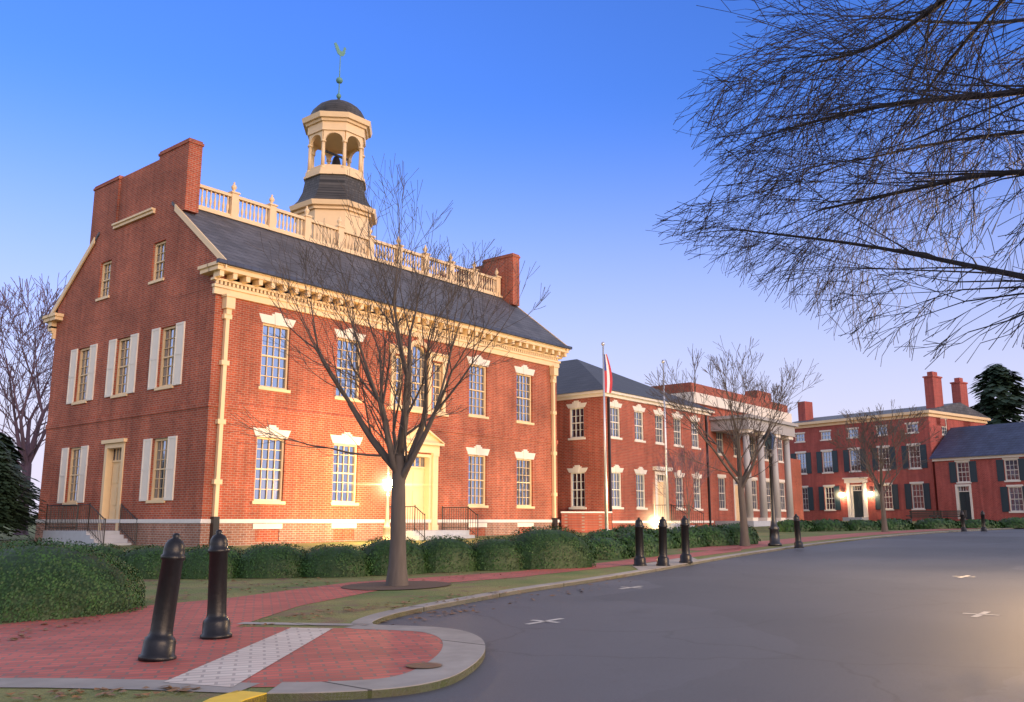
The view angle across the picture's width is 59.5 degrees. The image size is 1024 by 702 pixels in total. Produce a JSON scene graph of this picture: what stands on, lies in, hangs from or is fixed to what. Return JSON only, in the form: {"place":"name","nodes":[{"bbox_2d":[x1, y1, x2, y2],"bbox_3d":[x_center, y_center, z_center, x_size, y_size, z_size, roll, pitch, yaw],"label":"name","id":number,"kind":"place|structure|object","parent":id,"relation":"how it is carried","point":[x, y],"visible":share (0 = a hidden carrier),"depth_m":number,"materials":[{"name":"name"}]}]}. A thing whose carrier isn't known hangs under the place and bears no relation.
{"place":"outdoors","nodes":[
{"label":"outdoors","id":0,"kind":"place"},
{"bbox_2d":[35,522,558,546],"bbox_3d":[-8.602,8.514,40.130,12.160,1.650,19.490,-9,-14,39],"label":"building foundation","id":1,"kind":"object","parent":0,"point":[196,534],"depth_m":31.82,"materials":[{"name":"beige stone"}]},
{"bbox_2d":[38,287,557,540],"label":"state house walls","id":2,"kind":"structure","parent":0,"point":[307,478],"depth_m":33.41,"materials":[{"name":"red brick"}]},
{"bbox_2d":[56,213,226,332],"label":"gable wall","id":3,"kind":"structure","parent":2,"relation":"on","point":[128,250],"depth_m":34.43,"materials":[{"name":"red brick"}]},
{"bbox_2d":[50,204,567,350],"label":"state house rakes","id":4,"kind":"object","parent":3,"relation":"attached to","point":[213,249],"visible":0.57,"depth_m":32.92,"materials":[{"name":"beige wood"}]},
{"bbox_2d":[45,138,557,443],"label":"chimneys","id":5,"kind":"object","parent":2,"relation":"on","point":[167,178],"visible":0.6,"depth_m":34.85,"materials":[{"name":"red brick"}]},
{"bbox_2d":[40,201,571,349],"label":"roof","id":6,"kind":"structure","parent":2,"relation":"on","point":[227,238],"depth_m":36.48,"materials":[{"name":"grey tile"}]},
{"bbox_2d":[289,42,376,253],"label":"cupola","id":7,"kind":"object","parent":6,"relation":"on","point":[334,127],"visible":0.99,"depth_m":42.37,"materials":[{"name":"beige wood"}]},
{"bbox_2d":[199,182,502,297],"bbox_3d":[-8.602,-4.410,42.581,5.920,2.000,18.430,-9,-14,39],"label":"roof balustrade","id":8,"kind":"object","parent":6,"relation":"on","point":[234,199],"visible":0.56,"depth_m":38.59,"materials":[{"name":"beige wood"}]},
{"bbox_2d":[42,261,569,365],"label":"cornice","id":9,"kind":"structure","parent":2,"relation":"attached to","point":[253,292],"depth_m":35.28,"materials":[{"name":"beige wood"}]},
{"bbox_2d":[209,293,558,543],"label":"downspouts","id":10,"kind":"object","parent":2,"relation":"attached to","point":[228,303],"visible":0.94,"depth_m":30.42,"materials":[{"name":"beige metal"}]},
{"bbox_2d":[0,549,740,686],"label":"brick paving","id":11,"kind":"structure","parent":0,"point":[108,646],"depth_m":7.36,"materials":[{"name":"red brick"}]},
{"bbox_2d":[165,628,331,686],"bbox_3d":[-1.948,2.334,6.963,0.502,0.032,2.890,0,-11,1],"label":"paved crosswalk strip","id":12,"kind":"object","parent":11,"relation":"on","point":[235,668],"visible":1,"depth_m":6.54,"materials":[{"name":"grey concrete"}]},
{"bbox_2d":[138,510,986,661],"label":"bollards","id":13,"kind":"object","parent":11,"relation":"on","point":[159,643],"visible":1,"depth_m":7.73,"materials":[{"name":"metal"}]},
{"bbox_2d":[632,557,699,569],"bbox_3d":[3.229,4.307,18.240,0.735,0.066,5.132,-6,-12,27],"label":"pavement apron","id":14,"kind":"object","parent":11,"relation":"on","point":[651,565],"visible":0.67,"depth_m":17.61,"materials":[{"name":"concrete"}]},
{"bbox_2d":[0,516,1020,701],"bbox_3d":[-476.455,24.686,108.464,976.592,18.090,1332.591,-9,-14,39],"label":"lawn","id":15,"kind":"structure","parent":0,"point":[194,589],"depth_m":11.82,"materials":[{"name":"green plant"}]},
{"bbox_2d":[0,432,40,533],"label":"evergreen","id":16,"kind":"object","parent":15,"relation":"on","point":[15,455],"visible":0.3,"depth_m":39.26,"materials":[{"name":"green plant"}]},
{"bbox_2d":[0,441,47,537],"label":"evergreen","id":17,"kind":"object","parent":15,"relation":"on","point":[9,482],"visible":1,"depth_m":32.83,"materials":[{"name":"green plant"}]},
{"bbox_2d":[0,270,70,534],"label":"tree","id":18,"kind":"object","parent":15,"relation":"on","point":[31,448],"visible":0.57,"depth_m":51.06,"materials":[{"name":"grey plant"}]},
{"bbox_2d":[0,537,146,623],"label":"round shrub","id":19,"kind":"object","parent":15,"relation":"on","point":[43,582],"visible":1,"depth_m":9.58,"materials":[{"name":"green plant"}]},
{"bbox_2d":[42,530,474,545],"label":"entrance steps","id":20,"kind":"structure","parent":15,"relation":"on","point":[111,537],"depth_m":32.44,"materials":[{"name":"grey stone"}]},
{"bbox_2d":[45,503,477,545],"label":"stair railings","id":21,"kind":"object","parent":20,"relation":"on","point":[104,523],"visible":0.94,"depth_m":32.84,"materials":[{"name":"metal"}]},
{"bbox_2d":[35,207,559,530],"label":"windows and trim","id":22,"kind":"structure","parent":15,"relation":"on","point":[421,487],"depth_m":34.33,"materials":[{"name":"beige wood"}]},
{"bbox_2d":[0,524,596,578],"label":"hedge","id":23,"kind":"object","parent":15,"relation":"on","point":[546,548],"visible":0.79,"depth_m":15.54,"materials":[{"name":"green plant"}]},
{"bbox_2d":[0,570,642,698],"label":"leaf litter","id":24,"kind":"object","parent":15,"relation":"on","point":[60,693],"visible":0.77,"depth_m":8.89,"materials":[{"name":"brown plant"}]},
{"bbox_2d":[382,472,391,539],"bbox_3d":[-4.448,5.566,31.977,0.400,2.506,0.400,-9,-14,39],"label":"lamp post","id":25,"kind":"object","parent":15,"relation":"on","point":[387,480],"visible":0.77,"depth_m":31.95,"materials":[{"name":"white metal"}]},
{"bbox_2d":[228,153,549,585],"bbox_3d":[-1.795,0.347,13.265,5.299,6.436,3.579,-9,-14,39],"label":"street tree","id":26,"kind":"object","parent":15,"relation":"on","point":[397,462],"visible":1,"depth_m":13.33,"materials":[{"name":"brown plant"}]},
{"bbox_2d":[342,581,450,589],"bbox_3d":[-1.683,3.428,13.112,1.500,0.023,1.700,-9,-14,39],"label":"mulch bed","id":27,"kind":"object","parent":15,"relation":"on","point":[382,586],"visible":0.91,"depth_m":12.97,"materials":[{"name":"brown soil"}]},
{"bbox_2d":[581,529,658,559],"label":"hedge","id":28,"kind":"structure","parent":15,"relation":"on","point":[618,546],"depth_m":20.16,"materials":[{"name":"green plant"}]},
{"bbox_2d":[601,342,669,530],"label":"flagpoles","id":29,"kind":"object","parent":15,"relation":"on","point":[607,379],"visible":0.84,"depth_m":40.54,"materials":[{"name":"silver metal"}]},
{"bbox_2d":[652,518,657,529],"bbox_3d":[6.236,7.626,39.019,0.304,0.745,0.320,-9,-14,39],"label":"lamp","id":30,"kind":"object","parent":15,"relation":"on","point":[654,521],"visible":0.89,"depth_m":38.97,"materials":[{"name":"white glass"}]},
{"bbox_2d":[581,522,760,548],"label":"hedge","id":31,"kind":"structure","parent":15,"relation":"on","point":[705,535],"depth_m":26.20,"materials":[{"name":"green plant"}]},
{"bbox_2d":[651,445,726,527],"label":"ornamental tree","id":32,"kind":"object","parent":15,"relation":"on","point":[685,471],"visible":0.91,"depth_m":43.88,"materials":[{"name":"brown plant"}]},
{"bbox_2d":[650,382,797,526],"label":"annex trim","id":33,"kind":"structure","parent":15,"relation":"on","point":[788,426],"depth_m":58.60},
{"bbox_2d":[644,336,823,545],"bbox_3d":[6.492,2.726,26.571,5.207,6.295,4.909,0,-11,-1],"label":"street tree","id":34,"kind":"object","parent":15,"relation":"on","point":[740,480],"visible":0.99,"depth_m":26.53,"materials":[{"name":"brown plant"}]},
{"bbox_2d":[763,430,781,545],"bbox_3d":[7.656,3.977,26.390,0.400,3.460,0.400,-9,-14,39],"label":"lamp post","id":35,"kind":"object","parent":15,"relation":"on","point":[773,528],"visible":0.94,"depth_m":26.26,"materials":[{"name":"black metal"}]},
{"bbox_2d":[790,458,803,519],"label":"wall","id":36,"kind":"structure","parent":15,"relation":"on","point":[797,486],"depth_m":74.71,"materials":[{"name":"red brick"}]},
{"bbox_2d":[647,0,1023,368],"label":"overhanging tree branches","id":37,"kind":"object","parent":15,"relation":"on","point":[930,98],"visible":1,"depth_m":11.18,"materials":[{"name":"brown plant"}]},
{"bbox_2d":[777,518,914,531],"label":"hedge","id":38,"kind":"object","parent":15,"relation":"on","point":[824,524],"visible":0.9,"depth_m":42.74,"materials":[{"name":"green plant"}]},
{"bbox_2d":[827,399,945,531],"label":"street tree","id":39,"kind":"object","parent":15,"relation":"on","point":[882,492],"visible":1,"depth_m":40.69,"materials":[{"name":"brown plant"}]},
{"bbox_2d":[791,371,1023,520],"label":"windows and trim","id":40,"kind":"structure","parent":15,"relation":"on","point":[857,503],"depth_m":74.24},
{"bbox_2d":[906,510,966,521],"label":"benches","id":41,"kind":"object","parent":15,"relation":"on","point":[941,514],"visible":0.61,"depth_m":49.15,"materials":[{"name":"black metal"}]},
{"bbox_2d":[914,517,1023,528],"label":"hedge","id":42,"kind":"object","parent":15,"relation":"on","point":[947,523],"visible":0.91,"depth_m":45.36,"materials":[{"name":"green plant"}]},
{"bbox_2d":[934,457,1023,520],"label":"house walls","id":43,"kind":"structure","parent":15,"relation":"on","point":[986,494],"depth_m":67.73,"materials":[{"name":"red brick"}]},
{"bbox_2d":[929,422,1023,458],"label":"house roof","id":44,"kind":"structure","parent":43,"relation":"on","point":[991,439],"depth_m":69.58,"materials":[{"name":"grey tile"}]},
{"bbox_2d":[968,363,1023,424],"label":"pine","id":45,"kind":"object","parent":15,"relation":"on","point":[998,381],"visible":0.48,"depth_m":87.62,"materials":[{"name":"green plant"}]},
{"bbox_2d":[0,0,1023,514],"label":"sky","id":46,"kind":"structure","parent":0,"point":[547,126],"materials":[{"name":"blue"}]},
{"bbox_2d":[560,512,611,532],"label":"brick wall","id":47,"kind":"structure","parent":0,"point":[584,522],"depth_m":43.86,"materials":[{"name":"red brick"}]},
{"bbox_2d":[557,396,712,529],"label":"wing walls","id":48,"kind":"structure","parent":0,"point":[629,455],"depth_m":46.27,"materials":[{"name":"red brick"}]},
{"bbox_2d":[556,359,713,410],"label":"wing roof","id":49,"kind":"structure","parent":48,"relation":"on","point":[575,375],"depth_m":49.50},
{"bbox_2d":[557,390,714,528],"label":"wing trim","id":50,"kind":"structure","parent":48,"relation":"attached to","point":[576,408],"depth_m":46.73,"materials":[{"name":"white wood"}]},
{"bbox_2d":[304,528,1023,701],"bbox_3d":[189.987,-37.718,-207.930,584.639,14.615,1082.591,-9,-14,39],"label":"road","id":51,"kind":"structure","parent":0,"point":[884,619],"depth_m":8.33,"materials":[{"name":"grey asphalt"}]},
{"bbox_2d":[406,575,998,667],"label":"road markings","id":52,"kind":"object","parent":51,"relation":"on","point":[423,665],"visible":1,"depth_m":8.94,"materials":[{"name":"paint"}]},
{"bbox_2d":[653,504,703,525],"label":"wing railing","id":53,"kind":"object","parent":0,"point":[673,520],"visible":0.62,"depth_m":47.56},
{"bbox_2d":[698,404,786,526],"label":"annex walls","id":54,"kind":"structure","parent":0,"point":[721,515],"depth_m":58.54,"materials":[{"name":"red brick"}]},
{"bbox_2d":[690,528,980,550],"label":"pavement","id":55,"kind":"structure","parent":0,"point":[760,544],"depth_m":31.32,"materials":[{"name":"brick"}]},
{"bbox_2d":[789,416,985,520],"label":"federal walls","id":56,"kind":"structure","parent":0,"point":[813,444],"depth_m":75.89,"materials":[{"name":"red brick"}]},
{"bbox_2d":[792,402,988,422],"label":"roof","id":57,"kind":"structure","parent":56,"relation":"on","point":[959,408],"depth_m":75.99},
{"bbox_3d":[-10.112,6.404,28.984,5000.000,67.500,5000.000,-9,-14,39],"label":"ground","id":58,"kind":"structure","parent":0,"visible":0},
{"bbox_2d":[0,528,1021,701],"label":"kerb","id":59,"kind":"structure","parent":58,"relation":"on","point":[460,652],"depth_m":5.94,"materials":[{"name":"grey concrete"}]}
]}

